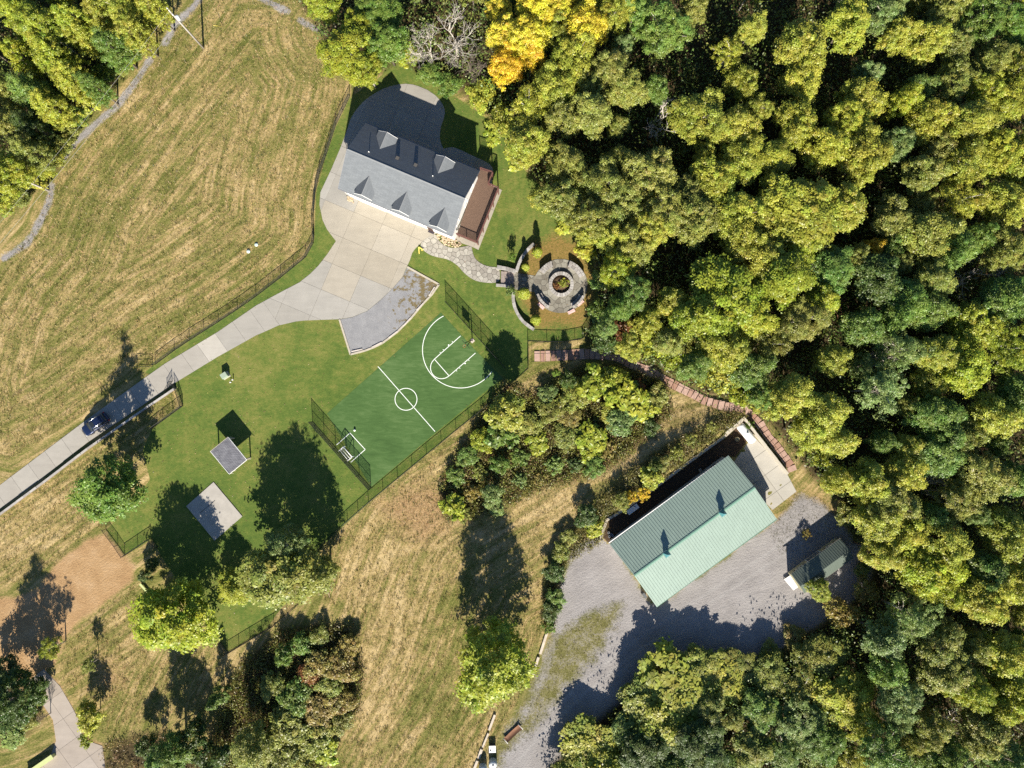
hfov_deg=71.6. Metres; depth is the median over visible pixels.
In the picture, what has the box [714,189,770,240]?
broadleaf tree
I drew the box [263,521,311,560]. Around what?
broadleaf tree
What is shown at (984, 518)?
broadleaf tree
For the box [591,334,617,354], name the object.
shrub
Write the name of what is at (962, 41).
broadleaf tree
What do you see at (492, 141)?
shrub
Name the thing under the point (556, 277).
fire pit
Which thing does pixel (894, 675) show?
broadleaf tree
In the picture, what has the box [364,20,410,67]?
broadleaf tree
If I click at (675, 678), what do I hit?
broadleaf tree
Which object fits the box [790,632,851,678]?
broadleaf tree
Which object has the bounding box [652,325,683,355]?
broadleaf tree
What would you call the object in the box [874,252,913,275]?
broadleaf tree
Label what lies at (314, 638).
shrub
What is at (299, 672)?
shrub
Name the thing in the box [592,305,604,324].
shrub
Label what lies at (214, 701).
cedar tree
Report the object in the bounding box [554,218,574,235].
shrub
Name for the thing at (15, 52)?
broadleaf tree
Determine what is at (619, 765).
broadleaf tree
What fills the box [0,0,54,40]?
broadleaf tree
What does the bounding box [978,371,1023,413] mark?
broadleaf tree
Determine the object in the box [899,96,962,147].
broadleaf tree
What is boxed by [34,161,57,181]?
shrub
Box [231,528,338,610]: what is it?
broadleaf tree
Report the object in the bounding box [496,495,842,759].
yard weeds
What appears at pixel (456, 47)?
bare tree
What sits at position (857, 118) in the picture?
broadleaf tree
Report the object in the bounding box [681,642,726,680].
broadleaf tree
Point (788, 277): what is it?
broadleaf tree
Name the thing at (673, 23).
broadleaf tree
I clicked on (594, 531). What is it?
shrub
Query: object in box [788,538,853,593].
shed
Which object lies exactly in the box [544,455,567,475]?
shrub
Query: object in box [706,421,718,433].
shrub
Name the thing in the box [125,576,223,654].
broadleaf tree
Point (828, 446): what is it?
broadleaf tree
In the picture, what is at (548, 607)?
shrub
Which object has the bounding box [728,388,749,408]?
shrub
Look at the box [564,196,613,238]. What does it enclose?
broadleaf tree
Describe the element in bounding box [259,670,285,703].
shrub
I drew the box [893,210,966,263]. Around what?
broadleaf tree
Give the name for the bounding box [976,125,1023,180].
broadleaf tree
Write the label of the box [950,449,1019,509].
broadleaf tree
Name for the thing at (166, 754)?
broadleaf tree
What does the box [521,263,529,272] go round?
garden conifer
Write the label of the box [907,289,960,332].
broadleaf tree
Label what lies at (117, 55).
broadleaf tree
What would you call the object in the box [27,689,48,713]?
shrub
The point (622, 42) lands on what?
broadleaf tree
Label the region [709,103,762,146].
broadleaf tree
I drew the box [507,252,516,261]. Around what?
shrub
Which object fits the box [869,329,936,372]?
broadleaf tree
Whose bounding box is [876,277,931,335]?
broadleaf tree
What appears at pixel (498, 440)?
shrub
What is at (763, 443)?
concrete wall
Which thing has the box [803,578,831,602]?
broadleaf tree
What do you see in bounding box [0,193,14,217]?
shrub
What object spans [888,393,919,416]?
broadleaf tree
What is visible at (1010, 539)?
broadleaf tree
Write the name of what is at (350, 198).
river rocks
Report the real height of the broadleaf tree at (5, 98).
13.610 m
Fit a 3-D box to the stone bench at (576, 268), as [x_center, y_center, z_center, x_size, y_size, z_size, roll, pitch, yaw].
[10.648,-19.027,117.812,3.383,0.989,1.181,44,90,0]
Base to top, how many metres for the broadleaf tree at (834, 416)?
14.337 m
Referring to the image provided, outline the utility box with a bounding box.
[220,371,229,379]
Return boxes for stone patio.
[534,259,587,312]
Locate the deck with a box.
[456,167,498,244]
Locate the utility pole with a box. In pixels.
[166,7,222,48]
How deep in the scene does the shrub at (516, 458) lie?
117.09 m
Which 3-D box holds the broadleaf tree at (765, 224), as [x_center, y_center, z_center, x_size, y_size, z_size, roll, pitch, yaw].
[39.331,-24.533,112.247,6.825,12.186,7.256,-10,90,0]
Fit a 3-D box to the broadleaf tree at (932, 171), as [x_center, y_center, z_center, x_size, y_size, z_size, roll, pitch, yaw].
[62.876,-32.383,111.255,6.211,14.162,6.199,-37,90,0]
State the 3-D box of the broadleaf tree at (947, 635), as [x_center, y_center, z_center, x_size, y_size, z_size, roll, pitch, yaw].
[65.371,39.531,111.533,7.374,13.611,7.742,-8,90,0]
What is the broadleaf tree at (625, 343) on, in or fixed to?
on the ground at (744, 598)
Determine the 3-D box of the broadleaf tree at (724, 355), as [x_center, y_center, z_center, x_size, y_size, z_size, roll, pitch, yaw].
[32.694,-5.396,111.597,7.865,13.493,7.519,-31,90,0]
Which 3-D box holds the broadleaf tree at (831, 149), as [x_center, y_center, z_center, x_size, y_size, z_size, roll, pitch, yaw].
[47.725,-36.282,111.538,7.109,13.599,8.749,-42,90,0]
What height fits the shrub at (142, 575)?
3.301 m
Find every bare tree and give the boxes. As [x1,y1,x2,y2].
[36,713,50,722]
[404,23,436,68]
[430,0,479,66]
[455,47,487,83]
[646,97,674,137]
[832,297,849,324]
[870,342,900,369]
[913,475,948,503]
[932,706,962,735]
[953,257,1006,298]
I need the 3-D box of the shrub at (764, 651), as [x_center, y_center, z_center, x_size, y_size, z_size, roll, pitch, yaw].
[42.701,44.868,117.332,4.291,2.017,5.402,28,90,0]
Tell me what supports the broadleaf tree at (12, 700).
on the ground at (744, 598)
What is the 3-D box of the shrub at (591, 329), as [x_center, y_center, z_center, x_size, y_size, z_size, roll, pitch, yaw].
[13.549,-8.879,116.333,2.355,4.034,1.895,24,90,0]
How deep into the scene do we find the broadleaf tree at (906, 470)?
106.87 m
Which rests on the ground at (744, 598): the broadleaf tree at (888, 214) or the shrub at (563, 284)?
the broadleaf tree at (888, 214)
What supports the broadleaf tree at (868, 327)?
on the ground at (744, 598)
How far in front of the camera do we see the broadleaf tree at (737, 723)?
113.43 m
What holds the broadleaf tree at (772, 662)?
on the ground at (744, 598)
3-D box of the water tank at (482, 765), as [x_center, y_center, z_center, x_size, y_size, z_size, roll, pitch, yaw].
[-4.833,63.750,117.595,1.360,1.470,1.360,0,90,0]
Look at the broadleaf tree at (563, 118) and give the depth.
108.08 m
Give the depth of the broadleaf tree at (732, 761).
113.50 m
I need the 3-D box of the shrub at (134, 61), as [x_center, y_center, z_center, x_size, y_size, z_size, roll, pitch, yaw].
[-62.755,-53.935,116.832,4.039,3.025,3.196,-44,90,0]
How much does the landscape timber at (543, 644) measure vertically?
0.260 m
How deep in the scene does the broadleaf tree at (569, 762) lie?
115.06 m
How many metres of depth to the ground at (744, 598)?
118.34 m
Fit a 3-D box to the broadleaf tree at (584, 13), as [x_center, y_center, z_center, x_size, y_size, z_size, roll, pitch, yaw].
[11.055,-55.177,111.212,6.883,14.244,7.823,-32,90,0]
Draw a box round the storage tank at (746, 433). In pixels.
[737,423,755,442]
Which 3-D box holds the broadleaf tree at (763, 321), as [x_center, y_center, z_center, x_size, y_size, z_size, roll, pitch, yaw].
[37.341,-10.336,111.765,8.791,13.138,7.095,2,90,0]
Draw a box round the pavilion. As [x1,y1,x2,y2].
[210,437,250,473]
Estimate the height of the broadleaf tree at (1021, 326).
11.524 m
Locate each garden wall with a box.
[496,284,513,287]
[497,265,515,273]
[512,292,534,330]
[515,243,534,272]
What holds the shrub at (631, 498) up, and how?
on the ground at (744, 598)
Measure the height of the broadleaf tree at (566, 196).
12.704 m
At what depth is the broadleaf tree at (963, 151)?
106.95 m
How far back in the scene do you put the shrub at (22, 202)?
116.42 m
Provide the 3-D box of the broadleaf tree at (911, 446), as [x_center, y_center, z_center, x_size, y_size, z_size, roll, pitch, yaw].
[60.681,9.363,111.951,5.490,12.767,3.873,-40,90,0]
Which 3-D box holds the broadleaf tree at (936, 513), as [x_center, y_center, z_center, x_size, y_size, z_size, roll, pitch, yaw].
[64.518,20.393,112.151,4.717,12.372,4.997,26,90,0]
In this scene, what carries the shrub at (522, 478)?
on the ground at (744, 598)
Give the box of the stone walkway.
[513,273,536,291]
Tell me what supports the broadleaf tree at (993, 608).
on the ground at (744, 598)
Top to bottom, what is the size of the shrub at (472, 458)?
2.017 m
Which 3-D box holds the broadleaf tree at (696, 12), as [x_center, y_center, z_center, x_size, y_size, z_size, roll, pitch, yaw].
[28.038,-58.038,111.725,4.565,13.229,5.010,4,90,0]
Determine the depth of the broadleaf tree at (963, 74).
108.47 m
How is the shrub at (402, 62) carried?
on the ground at (744, 598)
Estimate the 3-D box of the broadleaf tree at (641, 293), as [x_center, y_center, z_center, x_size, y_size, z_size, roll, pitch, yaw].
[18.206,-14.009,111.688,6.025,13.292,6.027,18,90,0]
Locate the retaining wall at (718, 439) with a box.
[599,420,743,540]
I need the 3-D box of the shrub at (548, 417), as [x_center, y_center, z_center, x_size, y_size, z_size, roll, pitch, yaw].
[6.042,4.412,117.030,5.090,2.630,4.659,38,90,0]
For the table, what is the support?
on the ground at (744, 598)
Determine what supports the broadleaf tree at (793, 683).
on the ground at (744, 598)
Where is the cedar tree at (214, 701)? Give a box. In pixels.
[205,684,232,710]
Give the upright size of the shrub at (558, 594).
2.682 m
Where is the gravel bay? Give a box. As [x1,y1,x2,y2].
[339,266,438,354]
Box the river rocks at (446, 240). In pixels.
[436,234,461,247]
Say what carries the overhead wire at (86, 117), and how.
attached to the utility pole
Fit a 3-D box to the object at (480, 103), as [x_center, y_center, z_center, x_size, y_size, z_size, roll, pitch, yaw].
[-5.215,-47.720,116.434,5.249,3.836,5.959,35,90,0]
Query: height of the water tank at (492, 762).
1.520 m
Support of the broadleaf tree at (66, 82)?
on the ground at (744, 598)
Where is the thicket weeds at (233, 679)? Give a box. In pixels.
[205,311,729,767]
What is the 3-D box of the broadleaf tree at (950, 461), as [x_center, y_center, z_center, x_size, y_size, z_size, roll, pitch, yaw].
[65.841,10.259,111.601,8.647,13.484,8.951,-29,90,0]
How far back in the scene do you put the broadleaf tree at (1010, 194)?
108.24 m
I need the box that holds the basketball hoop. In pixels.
[462,338,474,348]
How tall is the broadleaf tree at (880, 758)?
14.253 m
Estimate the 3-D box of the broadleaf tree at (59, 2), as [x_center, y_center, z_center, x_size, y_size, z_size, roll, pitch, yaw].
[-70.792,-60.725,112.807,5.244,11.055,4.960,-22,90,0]
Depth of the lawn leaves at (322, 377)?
118.29 m
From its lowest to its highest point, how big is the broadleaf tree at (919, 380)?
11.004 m
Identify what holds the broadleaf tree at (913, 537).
on the ground at (744, 598)
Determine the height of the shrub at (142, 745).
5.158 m
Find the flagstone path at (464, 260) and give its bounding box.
[420,234,499,282]
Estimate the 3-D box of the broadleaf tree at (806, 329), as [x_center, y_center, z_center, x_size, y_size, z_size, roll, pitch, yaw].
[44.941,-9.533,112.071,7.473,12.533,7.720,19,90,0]
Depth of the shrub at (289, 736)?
115.31 m
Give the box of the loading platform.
[784,575,797,589]
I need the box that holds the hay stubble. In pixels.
[0,0,734,767]
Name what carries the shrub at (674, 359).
on the ground at (744, 598)
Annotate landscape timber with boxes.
[477,748,482,758]
[482,733,488,747]
[488,714,495,730]
[539,633,547,653]
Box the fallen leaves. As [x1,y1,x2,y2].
[0,0,1023,767]
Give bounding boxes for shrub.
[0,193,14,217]
[0,654,21,685]
[0,717,28,750]
[8,187,31,207]
[20,712,39,732]
[24,168,48,190]
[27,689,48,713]
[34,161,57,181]
[44,146,65,166]
[52,134,77,156]
[60,124,80,138]
[68,106,88,126]
[75,98,101,116]
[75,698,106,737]
[77,734,92,748]
[89,62,117,86]
[110,65,130,79]
[125,51,140,67]
[133,731,158,759]
[137,568,153,582]
[138,14,159,30]
[144,557,158,573]
[179,713,208,751]
[189,738,231,767]
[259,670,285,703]
[262,742,298,767]
[263,705,307,750]
[274,643,293,666]
[275,675,312,717]
[284,630,311,655]
[288,746,318,767]
[291,723,335,760]
[294,661,322,687]
[301,692,341,729]
[302,649,338,680]
[308,622,328,645]
[313,676,343,698]
[313,738,338,766]
[324,645,359,682]
[332,712,355,737]
[334,690,358,715]
[337,633,361,657]
[398,39,419,68]
[414,62,441,86]
[436,71,466,98]
[438,492,466,521]
[446,466,464,487]
[455,446,479,466]
[458,507,471,524]
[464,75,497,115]
[464,482,481,501]
[470,427,492,453]
[472,464,487,480]
[480,484,505,504]
[482,128,500,147]
[482,498,504,517]
[483,420,519,448]
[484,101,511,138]
[488,455,511,475]
[502,147,522,172]
[506,284,515,295]
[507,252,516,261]
[510,448,530,466]
[511,473,527,488]
[516,412,544,435]
[524,431,548,456]
[527,186,551,213]
[531,473,549,487]
[535,395,566,423]
[537,384,558,403]
[539,560,566,582]
[540,622,556,634]
[542,599,561,624]
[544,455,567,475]
[545,588,567,610]
[551,367,560,376]
[551,541,570,562]
[552,282,559,289]
[553,423,578,453]
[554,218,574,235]
[554,376,590,413]
[557,277,569,287]
[557,406,581,428]
[559,368,576,389]
[559,529,578,546]
[567,457,584,473]
[573,243,596,261]
[574,418,607,452]
[574,503,598,527]
[575,362,616,401]
[580,441,602,463]
[582,456,605,479]
[585,299,604,318]
[585,519,603,538]
[587,269,607,290]
[587,324,598,335]
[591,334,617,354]
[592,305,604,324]
[600,402,619,425]
[600,440,616,458]
[603,365,626,389]
[603,371,647,417]
[605,408,637,437]
[606,316,633,341]
[611,491,629,513]
[616,682,629,700]
[625,490,639,504]
[627,316,641,334]
[629,391,661,423]
[633,378,645,390]
[637,488,649,502]
[638,466,664,490]
[639,335,655,358]
[643,417,660,438]
[644,380,668,409]
[645,327,670,357]
[648,454,669,472]
[649,460,662,471]
[660,353,684,370]
[670,336,695,356]
[670,443,684,460]
[684,434,700,448]
[691,367,710,387]
[705,368,741,395]
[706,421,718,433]
[707,346,716,374]
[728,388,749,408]
[745,420,754,428]
[748,397,763,414]
[757,637,783,667]
[783,622,806,652]
[802,529,811,540]
[809,447,833,466]
[822,595,861,628]
[835,501,853,526]
[852,575,879,603]
[853,562,870,578]
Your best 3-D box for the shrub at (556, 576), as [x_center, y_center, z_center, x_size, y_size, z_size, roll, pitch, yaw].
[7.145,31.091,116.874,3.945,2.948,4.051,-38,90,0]
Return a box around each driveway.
[0,84,501,508]
[34,669,104,767]
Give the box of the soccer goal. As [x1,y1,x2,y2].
[339,446,354,460]
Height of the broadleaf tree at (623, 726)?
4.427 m
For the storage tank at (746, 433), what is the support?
on the ground at (744, 598)
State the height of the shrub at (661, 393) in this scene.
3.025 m
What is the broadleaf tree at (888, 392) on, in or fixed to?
on the ground at (744, 598)
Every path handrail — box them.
[532,359,786,467]
[549,349,797,468]
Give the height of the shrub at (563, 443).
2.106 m
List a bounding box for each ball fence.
[308,421,370,489]
[445,302,504,367]
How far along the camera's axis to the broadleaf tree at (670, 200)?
106.60 m
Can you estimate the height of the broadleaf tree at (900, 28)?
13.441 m
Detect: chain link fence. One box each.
[101,529,157,557]
[149,384,182,428]
[151,93,349,364]
[216,604,297,654]
[317,369,526,550]
[528,279,598,362]
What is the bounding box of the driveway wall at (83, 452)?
[0,388,174,515]
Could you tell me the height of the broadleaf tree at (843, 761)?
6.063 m
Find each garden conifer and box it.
[517,287,530,299]
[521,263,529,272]
[530,315,540,325]
[531,247,542,257]
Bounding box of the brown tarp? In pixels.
[503,724,521,742]
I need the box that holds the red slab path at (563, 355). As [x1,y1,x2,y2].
[534,348,796,472]
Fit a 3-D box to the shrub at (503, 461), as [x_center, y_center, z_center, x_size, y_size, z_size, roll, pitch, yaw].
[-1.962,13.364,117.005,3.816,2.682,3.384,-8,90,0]
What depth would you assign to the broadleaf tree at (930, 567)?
106.99 m
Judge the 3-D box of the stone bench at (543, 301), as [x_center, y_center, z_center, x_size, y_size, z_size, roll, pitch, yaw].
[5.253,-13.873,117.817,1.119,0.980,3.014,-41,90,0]
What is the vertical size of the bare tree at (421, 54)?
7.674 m
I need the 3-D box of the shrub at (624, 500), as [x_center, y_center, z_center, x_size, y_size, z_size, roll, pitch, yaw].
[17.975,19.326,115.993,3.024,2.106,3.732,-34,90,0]
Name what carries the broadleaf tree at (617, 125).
on the ground at (744, 598)
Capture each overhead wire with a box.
[0,24,176,242]
[1,13,167,220]
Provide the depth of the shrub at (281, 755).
115.19 m
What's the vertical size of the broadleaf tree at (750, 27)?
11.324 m
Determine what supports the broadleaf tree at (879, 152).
on the ground at (744, 598)
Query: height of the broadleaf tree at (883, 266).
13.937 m
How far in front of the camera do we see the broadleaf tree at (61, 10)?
107.30 m
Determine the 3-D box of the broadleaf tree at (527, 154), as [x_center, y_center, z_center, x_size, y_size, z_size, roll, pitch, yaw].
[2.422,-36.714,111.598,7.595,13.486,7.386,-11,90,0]
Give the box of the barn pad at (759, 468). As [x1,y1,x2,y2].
[734,439,796,509]
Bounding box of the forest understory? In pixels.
[0,0,1023,767]
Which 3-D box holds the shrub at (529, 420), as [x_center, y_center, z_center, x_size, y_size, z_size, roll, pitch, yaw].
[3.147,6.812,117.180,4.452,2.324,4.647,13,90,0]
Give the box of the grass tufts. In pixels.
[0,0,740,767]
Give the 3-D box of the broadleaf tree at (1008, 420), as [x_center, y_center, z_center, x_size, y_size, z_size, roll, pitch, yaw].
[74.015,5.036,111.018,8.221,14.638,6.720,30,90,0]
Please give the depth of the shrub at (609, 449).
117.26 m
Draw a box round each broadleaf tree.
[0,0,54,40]
[0,34,48,82]
[0,72,29,111]
[0,107,44,142]
[0,150,49,199]
[0,665,50,733]
[5,69,69,115]
[6,131,66,173]
[9,0,80,57]
[9,108,62,146]
[27,86,86,130]
[28,34,95,86]
[36,635,66,659]
[47,0,76,9]
[47,1,106,46]
[49,57,98,106]
[60,10,111,59]
[65,453,148,524]
[72,71,118,109]
[80,0,122,34]
[80,655,98,673]
[90,24,142,73]
[97,0,147,30]
[113,12,158,58]
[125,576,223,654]
[133,0,175,31]
[143,729,196,767]
[217,565,249,606]
[230,719,281,767]
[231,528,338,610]
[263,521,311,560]
[302,0,342,27]
[307,553,341,592]
[315,24,377,87]
[340,7,374,47]
[353,0,404,28]
[354,50,382,90]
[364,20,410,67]
[451,613,539,714]
[459,0,483,12]
[482,391,525,432]
[484,0,512,22]
[485,12,523,48]
[487,40,523,91]
[503,12,551,60]
[503,120,550,169]
[505,80,546,128]
[513,0,554,25]
[520,43,546,78]
[532,59,576,112]
[532,176,584,220]
[541,97,578,138]
[544,8,568,48]
[545,138,587,186]
[549,0,580,36]
[549,30,596,90]
[550,752,586,767]
[558,712,621,767]
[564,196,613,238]
[565,0,609,47]
[569,91,613,140]
[574,153,629,203]
[575,219,599,245]
[576,70,605,97]
[579,751,620,767]
[590,48,629,89]
[594,221,632,254]
[596,0,635,36]
[596,316,618,340]
[599,246,637,290]
[600,184,645,226]
[602,294,632,321]
[603,67,650,112]
[604,144,636,178]
[606,112,629,140]
[610,34,633,59]
[610,710,635,746]
[614,331,641,363]
[615,220,653,272]
[615,273,651,313]
[615,753,623,767]
[618,727,673,767]
[620,0,651,33]
[620,146,678,200]
[620,676,657,724]
[624,635,714,736]
[628,0,695,65]
[628,210,674,250]
[634,693,684,748]
[635,180,683,237]
[635,305,663,342]
[644,73,669,108]
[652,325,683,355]
[654,286,688,318]
[658,751,688,767]
[664,84,732,148]
[665,172,703,215]
[667,295,719,343]
[669,712,730,767]
[674,348,712,381]
[675,195,722,249]
[679,0,708,34]
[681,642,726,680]
[683,251,763,342]
[688,156,739,202]
[690,143,716,164]
[695,328,750,373]
[696,658,747,709]
[696,690,726,724]
[701,745,737,767]
[709,35,745,78]
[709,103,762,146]
[713,218,768,262]
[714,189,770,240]
[715,131,766,191]
[718,647,757,684]
[720,705,743,731]
[721,64,758,103]
[728,351,779,391]
[729,237,786,284]
[729,297,780,339]
[730,727,774,767]
[734,9,767,47]
[737,0,758,10]
[737,687,783,737]
[742,91,774,122]
[743,384,773,410]
[750,323,793,358]
[751,207,785,242]
[751,249,818,313]
[752,650,789,697]
[755,170,815,226]
[756,177,844,251]
[759,138,795,177]
[762,372,816,421]
[766,731,810,767]
[772,15,827,74]
[772,98,818,149]
[774,55,822,106]
[774,690,827,749]
[775,661,818,705]
[776,295,832,343]
[783,240,820,268]
[783,414,823,456]
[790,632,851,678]
[791,389,853,440]
[795,125,852,173]
[797,755,839,767]
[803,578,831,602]
[803,720,847,767]
[804,282,840,313]
[809,665,879,728]
[810,244,855,295]
[810,343,853,377]
[810,419,861,459]
[815,464,858,494]
[819,0,871,55]
[821,97,873,138]
[826,181,867,233]
[833,76,888,121]
[834,748,870,767]
[835,119,895,189]
[837,305,887,346]
[837,704,885,744]
[845,457,891,499]
[846,352,885,379]
[847,501,904,547]
[848,251,906,308]
[848,476,878,504]
[849,368,909,420]
[850,60,885,81]
[850,241,870,265]
[853,538,906,571]
[856,478,923,524]
[857,238,887,259]
[857,428,902,453]
[857,615,906,660]
[857,718,915,767]
[858,644,909,689]
[863,0,909,36]
[867,671,925,726]
[868,190,915,240]
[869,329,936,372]
[870,15,923,61]
[872,233,904,256]
[872,701,914,737]
[873,82,924,122]
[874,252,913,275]
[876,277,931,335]
[876,591,945,643]
[878,515,927,553]
[879,126,917,162]
[881,448,929,490]
[882,432,925,457]
[882,717,923,755]
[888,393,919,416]
[890,154,951,196]
[891,19,954,69]
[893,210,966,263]
[893,541,970,599]
[899,0,932,19]
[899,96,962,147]
[900,392,968,442]
[903,333,960,372]
[905,73,941,104]
[905,191,939,214]
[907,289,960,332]
[907,367,947,397]
[907,646,975,695]
[907,705,955,752]
[909,256,958,297]
[909,615,967,668]
[912,421,969,478]
[912,571,964,611]
[914,732,973,767]
[918,129,958,162]
[918,500,949,529]
[919,0,973,29]
[920,26,974,70]
[920,477,982,523]
[920,517,974,571]
[928,169,994,222]
[930,54,983,105]
[931,333,992,398]
[932,228,980,270]
[937,98,1005,145]
[938,300,1007,347]
[940,660,999,716]
[942,136,993,187]
[944,704,1012,760]
[949,0,1019,50]
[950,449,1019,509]
[952,221,1000,253]
[953,418,990,452]
[954,627,994,665]
[958,71,1008,106]
[958,576,1017,625]
[960,503,994,525]
[961,390,1023,439]
[963,548,1012,596]
[965,626,1023,678]
[966,229,1023,273]
[966,504,1023,564]
[968,178,1023,233]
[969,38,1022,84]
[969,273,1023,326]
[972,218,1011,236]
[972,730,1023,767]
[973,460,1023,498]
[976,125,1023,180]
[977,69,1023,124]
[978,320,1023,377]
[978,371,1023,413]
[980,434,1013,457]
[985,671,1023,727]
[990,558,1023,605]
[992,624,1023,640]
[994,2,1023,46]
[996,47,1023,81]
[996,160,1023,184]
[1003,130,1023,155]
[1006,319,1023,335]
[1008,603,1023,626]
[1014,437,1023,453]
[1015,725,1023,745]
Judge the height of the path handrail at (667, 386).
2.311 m
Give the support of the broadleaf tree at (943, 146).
on the ground at (744, 598)
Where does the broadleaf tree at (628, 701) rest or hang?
on the ground at (744, 598)
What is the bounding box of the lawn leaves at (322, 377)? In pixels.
[122,61,584,637]
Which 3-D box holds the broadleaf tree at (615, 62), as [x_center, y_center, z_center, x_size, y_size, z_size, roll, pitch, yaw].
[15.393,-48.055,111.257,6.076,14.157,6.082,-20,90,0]
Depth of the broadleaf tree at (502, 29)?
107.10 m
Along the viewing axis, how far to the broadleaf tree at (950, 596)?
107.63 m
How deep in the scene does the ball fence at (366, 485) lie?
117.08 m
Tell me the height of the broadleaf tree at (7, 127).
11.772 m
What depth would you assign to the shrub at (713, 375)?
115.33 m
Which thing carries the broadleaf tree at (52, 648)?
on the ground at (744, 598)
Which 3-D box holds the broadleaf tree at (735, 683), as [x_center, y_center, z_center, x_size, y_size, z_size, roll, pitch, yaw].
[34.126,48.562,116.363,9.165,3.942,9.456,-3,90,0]
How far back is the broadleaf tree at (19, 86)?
107.99 m
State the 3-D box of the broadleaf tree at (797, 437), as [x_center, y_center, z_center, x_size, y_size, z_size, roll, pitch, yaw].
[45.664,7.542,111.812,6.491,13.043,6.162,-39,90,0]
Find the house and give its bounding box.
[338,123,479,239]
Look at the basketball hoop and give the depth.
115.67 m
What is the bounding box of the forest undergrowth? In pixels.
[0,0,1023,767]
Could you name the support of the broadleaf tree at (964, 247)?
on the ground at (744, 598)
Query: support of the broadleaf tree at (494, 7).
on the ground at (744, 598)
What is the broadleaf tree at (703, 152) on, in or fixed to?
on the ground at (744, 598)
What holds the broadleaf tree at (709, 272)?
on the ground at (744, 598)
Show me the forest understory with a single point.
(674, 282)
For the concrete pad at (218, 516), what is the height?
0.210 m
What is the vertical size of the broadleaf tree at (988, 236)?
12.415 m
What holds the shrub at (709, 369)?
on the ground at (744, 598)
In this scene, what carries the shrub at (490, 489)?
on the ground at (744, 598)
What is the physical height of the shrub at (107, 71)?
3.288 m
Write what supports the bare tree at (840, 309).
on the ground at (744, 598)
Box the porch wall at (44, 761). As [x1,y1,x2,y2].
[33,753,55,767]
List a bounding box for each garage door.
[359,199,385,211]
[392,213,417,224]
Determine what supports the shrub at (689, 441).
on the ground at (744, 598)
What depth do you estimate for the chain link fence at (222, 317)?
117.58 m
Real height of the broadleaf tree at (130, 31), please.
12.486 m
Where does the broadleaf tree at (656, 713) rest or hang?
on the ground at (744, 598)
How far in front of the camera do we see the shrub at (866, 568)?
116.54 m
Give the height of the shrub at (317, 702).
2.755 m
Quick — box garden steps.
[501,271,513,284]
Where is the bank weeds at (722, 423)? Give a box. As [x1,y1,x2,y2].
[539,408,747,631]
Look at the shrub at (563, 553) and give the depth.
116.47 m
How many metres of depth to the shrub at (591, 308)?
115.68 m
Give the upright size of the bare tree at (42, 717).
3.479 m
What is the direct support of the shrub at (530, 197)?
on the ground at (744, 598)
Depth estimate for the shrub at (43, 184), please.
116.31 m
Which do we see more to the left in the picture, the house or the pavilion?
the pavilion
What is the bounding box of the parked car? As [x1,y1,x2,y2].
[81,412,109,435]
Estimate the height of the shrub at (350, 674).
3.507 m
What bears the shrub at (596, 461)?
on the ground at (744, 598)
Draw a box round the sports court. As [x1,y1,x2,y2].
[327,313,502,486]
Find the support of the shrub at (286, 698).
on the ground at (744, 598)
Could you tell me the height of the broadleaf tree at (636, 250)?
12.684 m
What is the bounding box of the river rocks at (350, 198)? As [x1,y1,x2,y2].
[346,195,353,202]
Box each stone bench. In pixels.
[537,293,550,307]
[540,261,552,273]
[568,261,584,277]
[571,295,583,307]
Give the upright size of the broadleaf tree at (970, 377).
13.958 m
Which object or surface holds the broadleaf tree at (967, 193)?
on the ground at (744, 598)
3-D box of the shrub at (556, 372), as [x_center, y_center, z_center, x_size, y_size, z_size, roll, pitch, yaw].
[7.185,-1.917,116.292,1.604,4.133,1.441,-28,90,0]
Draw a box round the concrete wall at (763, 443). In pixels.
[723,417,788,474]
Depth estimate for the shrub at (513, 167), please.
115.87 m
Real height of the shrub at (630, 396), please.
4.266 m
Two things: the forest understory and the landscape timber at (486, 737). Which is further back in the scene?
the landscape timber at (486, 737)
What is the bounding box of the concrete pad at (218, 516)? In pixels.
[187,482,241,540]
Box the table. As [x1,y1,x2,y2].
[626,503,638,514]
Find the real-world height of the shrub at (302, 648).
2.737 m
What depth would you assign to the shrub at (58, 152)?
116.08 m
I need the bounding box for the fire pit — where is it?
[549,272,573,296]
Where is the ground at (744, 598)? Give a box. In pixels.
[0,0,1023,767]
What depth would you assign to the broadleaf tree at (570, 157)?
108.39 m
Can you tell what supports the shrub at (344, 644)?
on the ground at (744, 598)
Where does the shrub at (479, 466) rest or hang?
on the ground at (744, 598)
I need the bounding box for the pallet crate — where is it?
[489,743,495,752]
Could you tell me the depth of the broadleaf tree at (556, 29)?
108.44 m
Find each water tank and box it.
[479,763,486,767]
[489,757,496,767]
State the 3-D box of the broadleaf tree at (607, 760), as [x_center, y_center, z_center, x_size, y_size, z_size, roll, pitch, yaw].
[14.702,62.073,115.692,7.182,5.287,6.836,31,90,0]
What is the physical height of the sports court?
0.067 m
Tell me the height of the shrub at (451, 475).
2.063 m
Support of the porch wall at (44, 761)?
on the ground at (744, 598)
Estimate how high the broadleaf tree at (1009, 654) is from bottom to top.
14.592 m
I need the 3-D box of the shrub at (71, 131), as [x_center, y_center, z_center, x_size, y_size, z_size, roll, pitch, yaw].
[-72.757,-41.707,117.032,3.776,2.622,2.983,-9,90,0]
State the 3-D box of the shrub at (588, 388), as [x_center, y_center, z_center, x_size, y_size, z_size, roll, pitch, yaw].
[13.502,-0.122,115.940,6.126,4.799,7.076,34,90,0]

